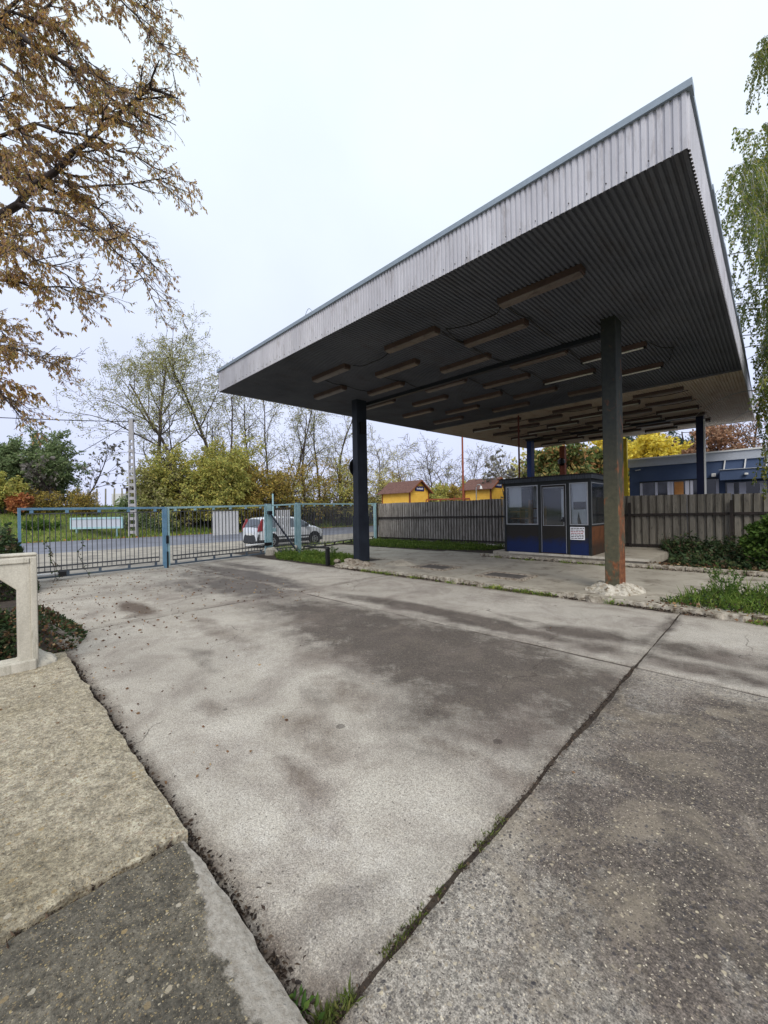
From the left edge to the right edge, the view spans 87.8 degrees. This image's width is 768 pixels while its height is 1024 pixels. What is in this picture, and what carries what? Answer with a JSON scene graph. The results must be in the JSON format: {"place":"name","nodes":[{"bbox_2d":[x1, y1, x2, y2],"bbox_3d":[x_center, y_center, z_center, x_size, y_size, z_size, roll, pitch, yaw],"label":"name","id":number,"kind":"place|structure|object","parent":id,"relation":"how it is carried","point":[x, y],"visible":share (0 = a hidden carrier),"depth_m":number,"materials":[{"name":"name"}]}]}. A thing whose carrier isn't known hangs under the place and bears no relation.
{"place":"outdoors","nodes":[
{"label":"outdoors","id":0,"kind":"place"},
{"bbox_2d":[0,652,187,945],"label":"pavement","id":1,"kind":"structure","parent":0,"point":[96,810],"depth_m":2.11,"materials":[{"name":"concrete"}]},
{"bbox_2d":[0,552,38,675],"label":"concrete balustrade","id":2,"kind":"object","parent":1,"relation":"on","point":[18,572],"visible":1,"depth_m":3.97,"materials":[{"name":"concrete"}]},
{"bbox_2d":[0,504,378,542],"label":"grass bank","id":3,"kind":"structure","parent":0,"point":[63,527],"depth_m":32.51,"materials":[{"name":"plant"}]},
{"bbox_2d":[0,471,33,513],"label":"yellow bush","id":4,"kind":"object","parent":3,"relation":"on","point":[10,488],"visible":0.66,"depth_m":33.31,"materials":[{"name":"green plant"}]},
{"bbox_2d":[0,433,39,490],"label":"green bush","id":5,"kind":"object","parent":3,"relation":"on","point":[14,444],"visible":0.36,"depth_m":35.73,"materials":[{"name":"green plant"}]},
{"bbox_2d":[3,492,36,513],"bbox_3d":[-30.606,-0.790,33.500,2.174,1.970,1.808,-1,0,-31],"label":"orange bush","id":6,"kind":"object","parent":3,"relation":"on","point":[21,500],"visible":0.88,"depth_m":33.13,"materials":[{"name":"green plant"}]},
{"bbox_2d":[21,517,61,530],"bbox_3d":[-25.280,1.215,29.497,1.924,1.754,2.435,-1,0,44],"label":"verge shrub","id":7,"kind":"object","parent":3,"relation":"on","point":[35,525],"visible":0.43,"depth_m":29.03,"materials":[{"name":"green plant"}]},
{"bbox_2d":[27,487,63,512],"bbox_3d":[-30.116,-0.857,35.295,3.763,3.158,3.177,-1,0,44],"label":"brush","id":8,"kind":"object","parent":3,"relation":"on","point":[41,502],"visible":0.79,"depth_m":34.94,"materials":[{"name":"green plant"}]},
{"bbox_2d":[0,422,91,507],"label":"green bush","id":9,"kind":"object","parent":3,"relation":"on","point":[50,449],"visible":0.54,"depth_m":37.15,"materials":[{"name":"green plant"}]},
{"bbox_2d":[17,432,127,507],"bbox_3d":[-30.194,-3.769,38.758,8.082,8.223,8.239,-1,0,44],"label":"sumac tree","id":10,"kind":"object","parent":3,"relation":"on","point":[41,477],"visible":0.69,"depth_m":37.10,"materials":[{"name":"brown plant"}]},
{"bbox_2d":[51,486,102,514],"bbox_3d":[-28.086,-1.006,36.626,3.691,3.222,3.966,-1,0,44],"label":"brush","id":11,"kind":"object","parent":3,"relation":"on","point":[81,500],"visible":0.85,"depth_m":36.18,"materials":[{"name":"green plant"}]},
{"bbox_2d":[70,517,122,536],"bbox_3d":[-21.513,1.216,29.918,3.700,1.640,0.120,-1,0,-5],"label":"roadside board","id":12,"kind":"object","parent":3,"relation":"on","point":[89,523],"visible":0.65,"depth_m":29.88,"materials":[{"name":"blue paint"}]},
{"bbox_2d":[31,331,245,485],"bbox_3d":[-23.044,-8.924,39.883,13.143,20.442,16.286,-1,0,20],"label":"locust tree","id":13,"kind":"object","parent":3,"relation":"on","point":[160,403],"visible":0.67,"depth_m":39.18,"materials":[{"name":"plant"}]},
{"bbox_2d":[89,337,198,456],"bbox_3d":[-22.639,-7.745,37.571,12.072,18.078,8.292,-1,0,44],"label":"locust tree","id":14,"kind":"object","parent":3,"relation":"on","point":[136,404],"visible":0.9,"depth_m":38.00,"materials":[{"name":"green plant"}]},
{"bbox_2d":[126,439,209,526],"bbox_3d":[-18.802,-2.386,35.584,6.687,8.015,6.964,-1,0,18],"label":"bushy tree","id":15,"kind":"object","parent":3,"relation":"on","point":[145,484],"visible":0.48,"depth_m":34.29,"materials":[{"name":"green plant"}]},
{"bbox_2d":[140,442,227,527],"bbox_3d":[-17.591,-2.272,36.087,6.489,7.765,7.711,-1,0,44],"label":"bushy tree","id":16,"kind":"object","parent":3,"relation":"on","point":[171,489],"visible":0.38,"depth_m":34.64,"materials":[{"name":"green plant"}]},
{"bbox_2d":[142,297,248,519],"bbox_3d":[-17.828,-8.865,38.306,11.927,20.143,8.726,-1,0,68],"label":"locust tree","id":17,"kind":"object","parent":3,"relation":"on","point":[190,406],"visible":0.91,"depth_m":36.80,"materials":[{"name":"green plant"}]},
{"bbox_2d":[164,430,267,528],"bbox_3d":[-14.900,-2.802,37.104,8.486,8.741,9.486,-1,0,44],"label":"bushy tree","id":18,"kind":"object","parent":3,"relation":"on","point":[213,466],"visible":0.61,"depth_m":34.91,"materials":[{"name":"green plant"}]},
{"bbox_2d":[200,441,264,522],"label":"bushy tree","id":19,"kind":"object","parent":3,"relation":"on","point":[243,483],"visible":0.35,"depth_m":35.80,"materials":[{"name":"green plant"}]},
{"bbox_2d":[203,394,277,461],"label":"locust tree","id":20,"kind":"object","parent":3,"relation":"on","point":[232,420],"visible":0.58,"depth_m":40.21,"materials":[{"name":"green plant"}]},
{"bbox_2d":[193,391,289,471],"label":"locust tree","id":21,"kind":"object","parent":3,"relation":"on","point":[245,428],"visible":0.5,"depth_m":42.34,"materials":[{"name":"green plant"}]},
{"bbox_2d":[222,462,285,523],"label":"bushy tree","id":22,"kind":"object","parent":3,"relation":"on","point":[259,498],"visible":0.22,"depth_m":38.21,"materials":[{"name":"green plant"}]},
{"bbox_2d":[237,396,299,476],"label":"locust tree","id":23,"kind":"object","parent":3,"relation":"on","point":[264,433],"visible":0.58,"depth_m":42.92,"materials":[{"name":"green plant"}]},
{"bbox_2d":[249,465,305,517],"bbox_3d":[-11.202,-1.615,40.248,5.855,6.724,6.876,-1,0,44],"label":"undergrowth bush","id":24,"kind":"object","parent":3,"relation":"on","point":[280,489],"visible":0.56,"depth_m":39.51,"materials":[{"name":"green plant"}]},
{"bbox_2d":[248,453,325,517],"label":"undergrowth bush","id":25,"kind":"object","parent":3,"relation":"on","point":[288,469],"visible":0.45,"depth_m":40.42,"materials":[{"name":"green plant"}]},
{"bbox_2d":[267,467,328,522],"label":"undergrowth bush","id":26,"kind":"object","parent":3,"relation":"on","point":[300,492],"visible":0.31,"depth_m":41.39,"materials":[{"name":"green plant"}]},
{"bbox_2d":[273,406,330,520],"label":"locust tree","id":27,"kind":"object","parent":3,"relation":"on","point":[305,428],"visible":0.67,"depth_m":44.48,"materials":[{"name":"green plant"}]},
{"bbox_2d":[268,406,348,496],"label":"locust tree","id":28,"kind":"object","parent":3,"relation":"on","point":[308,428],"visible":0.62,"depth_m":43.90,"materials":[{"name":"green plant"}]},
{"bbox_2d":[281,454,341,526],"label":"undergrowth bush","id":29,"kind":"object","parent":3,"relation":"on","point":[313,488],"visible":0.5,"depth_m":43.15,"materials":[{"name":"green plant"}]},
{"bbox_2d":[290,407,348,522],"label":"locust tree","id":30,"kind":"object","parent":3,"relation":"on","point":[313,438],"visible":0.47,"depth_m":45.74,"materials":[{"name":"green plant"}]},
{"bbox_2d":[312,451,369,525],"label":"undergrowth bush","id":31,"kind":"object","parent":3,"relation":"on","point":[345,492],"visible":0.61,"depth_m":43.41,"materials":[{"name":"green plant"}]},
{"bbox_2d":[313,456,372,524],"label":"undergrowth bush","id":32,"kind":"object","parent":3,"relation":"on","point":[331,467],"visible":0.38,"depth_m":44.58,"materials":[{"name":"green plant"}]},
{"bbox_2d":[314,415,371,522],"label":"locust tree","id":33,"kind":"object","parent":3,"relation":"on","point":[346,436],"visible":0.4,"depth_m":44.90,"materials":[{"name":"green plant"}]},
{"bbox_2d":[335,459,389,514],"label":"undergrowth bush","id":34,"kind":"object","parent":3,"relation":"on","point":[374,489],"visible":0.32,"depth_m":47.77,"materials":[{"name":"green plant"}]},
{"bbox_2d":[5,525,378,553],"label":"road","id":35,"kind":"structure","parent":0,"point":[151,541],"depth_m":24.75,"materials":[{"name":"asphalt"}]},
{"bbox_2d":[36,524,502,576],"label":"road shoulder","id":36,"kind":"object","parent":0,"point":[147,550],"depth_m":16.54},
{"bbox_2d":[242,516,321,546],"bbox_3d":[-5.100,0.963,20.541,2.060,1.525,3.940,-1,0,44],"label":"parked car","id":37,"kind":"object","parent":36,"relation":"on","point":[254,525],"visible":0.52,"depth_m":19.43,"materials":[{"name":"silver metal"}]},
{"bbox_2d":[377,480,433,503],"bbox_3d":[1.696,-0.738,31.811,3.485,3.437,2.902,-1,0,44],"label":"yellow kiosk","id":38,"kind":"object","parent":36,"relation":"on","point":[408,491],"visible":0.48,"depth_m":30.99,"materials":[{"name":"paint"}]},
{"bbox_2d":[274,548,369,564],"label":"grass","id":39,"kind":"structure","parent":0,"point":[314,556],"depth_m":13.72,"materials":[{"name":"plant"}]},
{"bbox_2d":[0,530,767,1023],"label":"soil","id":40,"kind":"structure","parent":0,"point":[10,604],"depth_m":3.11,"materials":[{"name":"soil"}]},
{"bbox_2d":[0,605,16,659],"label":"ivy bush","id":41,"kind":"object","parent":40,"relation":"on","point":[3,625],"visible":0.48,"depth_m":4.74,"materials":[{"name":"green plant"}]},
{"bbox_2d":[0,522,39,600],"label":"ivy bush","id":42,"kind":"object","parent":40,"relation":"on","point":[9,544],"visible":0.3,"depth_m":8.48,"materials":[{"name":"green plant"}]},
{"bbox_2d":[0,604,88,659],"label":"creeper mound","id":43,"kind":"object","parent":40,"relation":"on","point":[49,616],"visible":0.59,"depth_m":4.99,"materials":[{"name":"green plant"}]},
{"bbox_2d":[0,0,207,445],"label":"overhanging tree","id":44,"kind":"object","parent":40,"relation":"on","point":[39,182],"visible":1,"depth_m":5.76,"materials":[{"name":"brown plant"}]},
{"bbox_2d":[0,841,306,1023],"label":"pavement slab","id":45,"kind":"structure","parent":40,"relation":"on","point":[166,937],"depth_m":1.35,"materials":[{"name":"concrete"}]},
{"bbox_2d":[265,547,274,555],"bbox_3d":[-4.461,1.533,15.641,0.400,0.300,0.400,-1,0,44],"label":"concrete footing","id":46,"kind":"object","parent":40,"relation":"on","point":[269,551],"visible":0.9,"depth_m":15.48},
{"bbox_2d":[265,503,271,546],"bbox_3d":[-4.548,0.684,15.711,0.210,2.040,0.210,-1,0,44],"label":"gate post","id":47,"kind":"object","parent":46,"relation":"on","point":[269,524],"visible":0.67,"depth_m":15.63,"materials":[{"name":"metal"}]},
{"bbox_2d":[167,505,266,565],"bbox_3d":[-5.663,0.689,13.990,0.065,1.909,3.854,-1,0,33],"label":"gate leaf","id":48,"kind":"object","parent":47,"relation":"attached to","point":[225,522],"visible":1,"depth_m":13.92,"materials":[{"name":"blue paint"}]},
{"bbox_2d":[271,503,296,551],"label":"pedestrian gate","id":49,"kind":"structure","parent":47,"relation":"attached to","point":[285,521],"depth_m":16.12,"materials":[{"name":"metal"}]},
{"bbox_2d":[288,984,324,1019],"bbox_3d":[-0.260,1.585,1.265,0.152,0.059,0.130,-1,0,22],"label":"weed","id":50,"kind":"object","parent":40,"relation":"on","point":[304,1003],"visible":0.51,"depth_m":1.30,"materials":[{"name":"green plant"}]},
{"bbox_2d":[37,557,767,1023],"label":"drive","id":51,"kind":"structure","parent":40,"relation":"on","point":[349,811],"depth_m":2.40,"materials":[{"name":"concrete"}]},
{"bbox_2d":[17,507,168,578],"bbox_3d":[-7.831,0.800,11.081,0.130,1.880,3.445,-1,0,41],"label":"gate leaf","id":52,"kind":"object","parent":51,"relation":"on","point":[165,542],"visible":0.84,"depth_m":11.07,"materials":[{"name":"blue paint"}]},
{"bbox_2d":[71,658,367,1023],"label":"gap litter","id":53,"kind":"object","parent":51,"relation":"on","point":[258,941],"visible":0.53,"depth_m":1.71,"materials":[{"name":"plant"}]},
{"bbox_2d":[38,567,574,783],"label":"fallen leaves","id":54,"kind":"object","parent":51,"relation":"on","point":[227,751],"visible":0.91,"depth_m":6.66,"materials":[{"name":"plant"}]},
{"bbox_2d":[306,813,507,1023],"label":"joint grass","id":55,"kind":"structure","parent":51,"relation":"on","point":[329,1012],"depth_m":1.32,"materials":[{"name":"plant"}]},
{"bbox_2d":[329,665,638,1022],"bbox_3d":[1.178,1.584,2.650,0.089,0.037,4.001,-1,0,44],"label":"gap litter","id":56,"kind":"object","parent":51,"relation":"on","point":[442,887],"visible":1,"depth_m":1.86,"materials":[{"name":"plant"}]},
{"bbox_2d":[339,567,767,624],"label":"gap litter","id":57,"kind":"object","parent":51,"relation":"on","point":[629,605],"visible":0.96,"depth_m":7.21,"materials":[{"name":"soil"}]},
{"bbox_2d":[459,477,503,500],"bbox_3d":[7.518,-0.811,29.733,2.765,3.378,2.748,-1,0,44],"label":"yellow kiosk","id":58,"kind":"object","parent":40,"relation":"on","point":[492,490],"visible":0.41,"depth_m":28.99,"materials":[{"name":"paint"}]},
{"bbox_2d":[216,77,755,585],"bbox_3d":[6.018,-1.492,14.333,10.401,5.983,19.615,-1,0,44],"label":"filling station canopy","id":59,"kind":"object","parent":40,"relation":"on","point":[624,213],"visible":0.86,"depth_m":7.15,"materials":[{"name":"metal"}]},
{"bbox_2d":[312,363,350,382],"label":"ceiling lamp","id":60,"kind":"object","parent":59,"relation":"attached to","point":[331,372],"visible":1,"depth_m":9.46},
{"bbox_2d":[375,358,419,378],"bbox_3d":[0.298,-3.363,9.387,1.280,0.125,0.198,-1,1,45],"label":"ceiling lamp","id":61,"kind":"object","parent":59,"relation":"attached to","point":[403,366],"visible":1,"depth_m":9.27,"materials":[{"name":"plastic"}]},
{"bbox_2d":[384,326,440,353],"bbox_3d":[0.527,-3.350,7.809,1.280,0.125,0.198,-1,1,44],"label":"ceiling lamp","id":62,"kind":"object","parent":59,"relation":"attached to","point":[416,338],"visible":1,"depth_m":7.70,"materials":[{"name":"plastic"}]},
{"bbox_2d":[440,352,491,373],"bbox_3d":[1.853,-3.407,9.170,1.280,0.125,0.198,-1,1,45],"label":"ceiling lamp","id":63,"kind":"object","parent":59,"relation":"attached to","point":[477,359],"visible":1,"depth_m":9.06,"materials":[{"name":"plastic"}]},
{"bbox_2d":[463,318,528,347],"bbox_3d":[2.110,-3.395,7.621,1.280,0.125,0.198,-1,1,45],"label":"ceiling lamp","id":64,"kind":"object","parent":59,"relation":"attached to","point":[509,328],"visible":0.98,"depth_m":7.51,"materials":[{"name":"plastic"}]},
{"bbox_2d":[482,372,530,388],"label":"ceiling lamp","id":65,"kind":"object","parent":59,"relation":"attached to","point":[511,379],"visible":0.98,"depth_m":10.49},
{"bbox_2d":[509,349,567,369],"bbox_3d":[3.470,-3.454,9.018,1.280,0.125,0.198,-1,1,44],"label":"ceiling lamp","id":66,"kind":"object","parent":59,"relation":"attached to","point":[541,359],"visible":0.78,"depth_m":8.94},
{"bbox_2d":[497,263,585,308],"bbox_3d":[2.339,-3.382,6.044,1.280,0.125,0.198,-1,1,45],"label":"ceiling lamp","id":67,"kind":"object","parent":59,"relation":"attached to","point":[566,276],"visible":1,"depth_m":5.93,"materials":[{"name":"plastic"}]},
{"bbox_2d":[543,368,595,385],"bbox_3d":[4.795,-3.503,10.379,1.280,0.140,0.198,-1,1,44],"label":"ceiling lamp","id":68,"kind":"object","parent":59,"relation":"attached to","point":[585,372],"visible":0.82,"depth_m":10.28,"materials":[{"name":"beige plastic"}]},
{"bbox_2d":[580,341,646,364],"bbox_3d":[5.039,-3.491,8.815,1.280,0.140,0.198,-1,1,44],"label":"ceiling lamp","id":69,"kind":"object","parent":59,"relation":"attached to","point":[625,349],"visible":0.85,"depth_m":8.58,"materials":[{"name":"beige plastic"}]},
{"bbox_2d":[476,446,526,497],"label":"broadleaf tree","id":70,"kind":"object","parent":40,"relation":"on","point":[510,474],"visible":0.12,"depth_m":29.21,"materials":[{"name":"grey plant"}]},
{"bbox_2d":[361,569,767,625],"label":"kerb weeds","id":71,"kind":"object","parent":40,"relation":"on","point":[611,601],"visible":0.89,"depth_m":7.67,"materials":[{"name":"green plant"}]},
{"bbox_2d":[493,546,670,564],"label":"booth plinth","id":72,"kind":"structure","parent":40,"relation":"on","point":[652,555],"depth_m":11.81,"materials":[{"name":"concrete"}]},
{"bbox_2d":[497,472,604,555],"bbox_3d":[5.616,0.100,13.010,2.900,2.412,2.330,-1,0,44],"label":"cashier booth","id":73,"kind":"object","parent":72,"relation":"on","point":[560,514],"visible":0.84,"depth_m":12.15,"materials":[{"name":"paint"}]},
{"bbox_2d":[507,488,531,523],"bbox_3d":[4.706,-0.220,13.910,0.041,1.235,1.964,-1,0,44],"label":"window","id":74,"kind":"structure","parent":73,"relation":"in","point":[526,493],"depth_m":13.93,"materials":[{"name":"glass"}]},
{"bbox_2d":[540,484,567,553],"bbox_3d":[5.103,0.200,12.038,0.770,2.070,0.100,-1,0,44],"label":"door","id":75,"kind":"structure","parent":73,"relation":"in","point":[553,537],"depth_m":12.03,"materials":[{"name":"paint"}]},
{"bbox_2d":[591,482,603,524],"bbox_3d":[6.582,-0.254,12.080,0.041,1.235,1.964,-1,0,44],"label":"window","id":76,"kind":"structure","parent":73,"relation":"in","point":[597,491],"depth_m":11.81,"materials":[{"name":"glass"}]},
{"bbox_2d":[509,551,648,561],"bbox_3d":[5.434,1.278,11.606,3.850,0.062,0.058,-1,0,44],"label":"plinth edge strip","id":77,"kind":"object","parent":72,"relation":"on","point":[592,557],"visible":1,"depth_m":11.54,"materials":[{"name":"concrete"}]},
{"bbox_2d":[624,493,767,547],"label":"corrugated fence","id":78,"kind":"object","parent":40,"relation":"on","point":[719,516],"visible":0.39,"depth_m":12.74,"materials":[{"name":"metal"}]},
{"bbox_2d":[658,530,744,556],"bbox_3d":[9.576,0.940,11.916,2.458,0.832,1.495,-1,0,44],"label":"ivy ground cover","id":79,"kind":"object","parent":40,"relation":"on","point":[715,543],"visible":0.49,"depth_m":11.80,"materials":[{"name":"green plant"}]},
{"bbox_2d":[665,542,767,571],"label":"ivy ground cover","id":80,"kind":"object","parent":40,"relation":"on","point":[727,560],"visible":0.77,"depth_m":10.19,"materials":[{"name":"green plant"}]},
{"bbox_2d":[738,514,767,570],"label":"garden shrub","id":81,"kind":"object","parent":40,"relation":"on","point":[755,539],"visible":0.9,"depth_m":9.68,"materials":[{"name":"green plant"}]},
{"bbox_2d":[0,0,767,505],"label":"sky","id":82,"kind":"structure","parent":0,"point":[325,142],"materials":[{"name":"white"}]},
{"bbox_2d":[347,537,504,550],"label":"grass","id":83,"kind":"structure","parent":0,"point":[419,544],"depth_m":17.73,"materials":[{"name":"plant"}]},
{"bbox_2d":[280,544,767,618],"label":"island paving","id":84,"kind":"structure","parent":0,"point":[656,585],"depth_m":9.44,"materials":[{"name":"concrete"}]},
{"bbox_2d":[300,503,374,549],"bbox_3d":[-2.015,0.551,19.580,0.066,2.020,6.708,-1,0,26],"label":"railing","id":85,"kind":"object","parent":84,"relation":"on","point":[372,527],"visible":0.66,"depth_m":18.72,"materials":[{"name":"metal"}]},
{"bbox_2d":[475,571,537,580],"bbox_3d":[2.790,1.472,9.140,1.140,0.065,0.790,-1,0,44],"label":"chamber cover","id":86,"kind":"object","parent":84,"relation":"on","point":[507,576],"visible":0.73,"depth_m":9.06,"materials":[{"name":"concrete"}]},
{"bbox_2d":[585,580,646,596],"bbox_3d":[4.206,1.354,7.277,0.992,0.270,1.000,-1,0,44],"label":"mortar mound","id":87,"kind":"object","parent":84,"relation":"on","point":[605,589],"visible":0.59,"depth_m":7.08,"materials":[{"name":"concrete"}]},
{"bbox_2d":[660,575,767,614],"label":"weeds","id":88,"kind":"object","parent":84,"relation":"on","point":[734,597],"visible":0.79,"depth_m":6.17,"materials":[{"name":"green plant"}]},
{"bbox_2d":[704,563,747,600],"bbox_3d":[5.370,1.120,6.283,0.520,0.660,0.331,-1,0,44],"label":"tall weed","id":89,"kind":"object","parent":84,"relation":"on","point":[721,580],"visible":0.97,"depth_m":6.25,"materials":[{"name":"green plant"}]},
{"bbox_2d":[628,447,767,531],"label":"office building","id":90,"kind":"structure","parent":0,"point":[729,471],"depth_m":19.81,"materials":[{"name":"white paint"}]},
{"bbox_2d":[640,479,718,506],"bbox_3d":[14.925,-0.770,20.320,3.270,1.630,0.043,-1,0,44],"label":"window","id":91,"kind":"structure","parent":90,"relation":"in","point":[689,487],"depth_m":20.34,"materials":[{"name":"grey glass"}]},
{"bbox_2d":[725,481,767,499],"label":"window","id":92,"kind":"structure","parent":90,"relation":"in","point":[730,487],"depth_m":18.53,"materials":[{"name":"grey glass"}]},
{"bbox_3d":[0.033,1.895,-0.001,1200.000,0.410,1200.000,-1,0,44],"label":"ground","id":93,"kind":"structure","parent":0,"visible":0},
{"bbox_2d":[128,419,137,536],"bbox_3d":[-19.252,-2.529,30.515,0.600,9.150,0.242,-1,0,-8],"label":"utility pole","id":94,"kind":"object","parent":93,"relation":"on","point":[130,450],"visible":0.93,"depth_m":30.43,"materials":[{"name":"concrete"}]},
{"bbox_2d":[367,423,407,500],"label":"bare tree","id":95,"kind":"object","parent":93,"relation":"on","point":[378,457],"visible":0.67,"depth_m":49.54,"materials":[{"name":"grey plant"}]},
{"bbox_2d":[376,439,417,486],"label":"bare tree","id":96,"kind":"object","parent":93,"relation":"on","point":[402,458],"visible":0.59,"depth_m":50.77,"materials":[{"name":"grey plant"}]},
{"bbox_2d":[397,433,461,488],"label":"bare tree","id":97,"kind":"object","parent":93,"relation":"on","point":[427,463],"visible":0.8,"depth_m":47.81,"materials":[{"name":"grey plant"}]},
{"bbox_2d":[414,449,467,500],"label":"bare tree","id":98,"kind":"object","parent":93,"relation":"on","point":[446,473],"visible":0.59,"depth_m":49.86,"materials":[{"name":"grey plant"}]},
{"bbox_2d":[453,442,497,486],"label":"bare tree","id":99,"kind":"object","parent":93,"relation":"on","point":[474,464],"visible":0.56,"depth_m":50.25,"materials":[{"name":"grey plant"}]},
{"bbox_2d":[335,553,767,625],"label":"kerb","id":100,"kind":"structure","parent":93,"relation":"on","point":[744,618],"depth_m":8.26,"materials":[{"name":"concrete"}]},
{"bbox_2d":[520,442,628,480],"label":"magnolia tree","id":101,"kind":"object","parent":93,"relation":"on","point":[577,454],"visible":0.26,"depth_m":27.69,"materials":[{"name":"green plant"}]},
{"bbox_2d":[588,432,693,495],"bbox_3d":[21.101,-3.214,33.858,8.343,9.340,9.377,-1,0,31],"label":"yellow tree","id":102,"kind":"object","parent":93,"relation":"on","point":[651,445],"visible":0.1,"depth_m":31.05,"materials":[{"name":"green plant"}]},
{"bbox_2d":[660,424,748,453],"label":"russet tree","id":103,"kind":"object","parent":93,"relation":"on","point":[718,438],"visible":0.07,"depth_m":33.43,"materials":[{"name":"brown plant"}]},
{"bbox_2d":[692,35,767,500],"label":"birch tree","id":104,"kind":"object","parent":93,"relation":"on","point":[754,201],"visible":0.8,"depth_m":10.50,"materials":[{"name":"green plant"}]},
{"bbox_2d":[724,389,767,448],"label":"russet tree","id":105,"kind":"object","parent":93,"relation":"on","point":[753,443],"visible":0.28,"depth_m":32.71,"materials":[{"name":"brown plant"}]},
{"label":"fence footing","id":106,"kind":"structure","parent":0,"visible":0},
{"bbox_2d":[376,499,504,544],"bbox_3d":[3.119,0.526,19.186,9.728,2.151,0.202,-1,0,44],"label":"corrugated fence","id":107,"kind":"object","parent":106,"relation":"on","point":[478,521],"visible":0.61,"depth_m":19.39,"materials":[{"name":"metal"}]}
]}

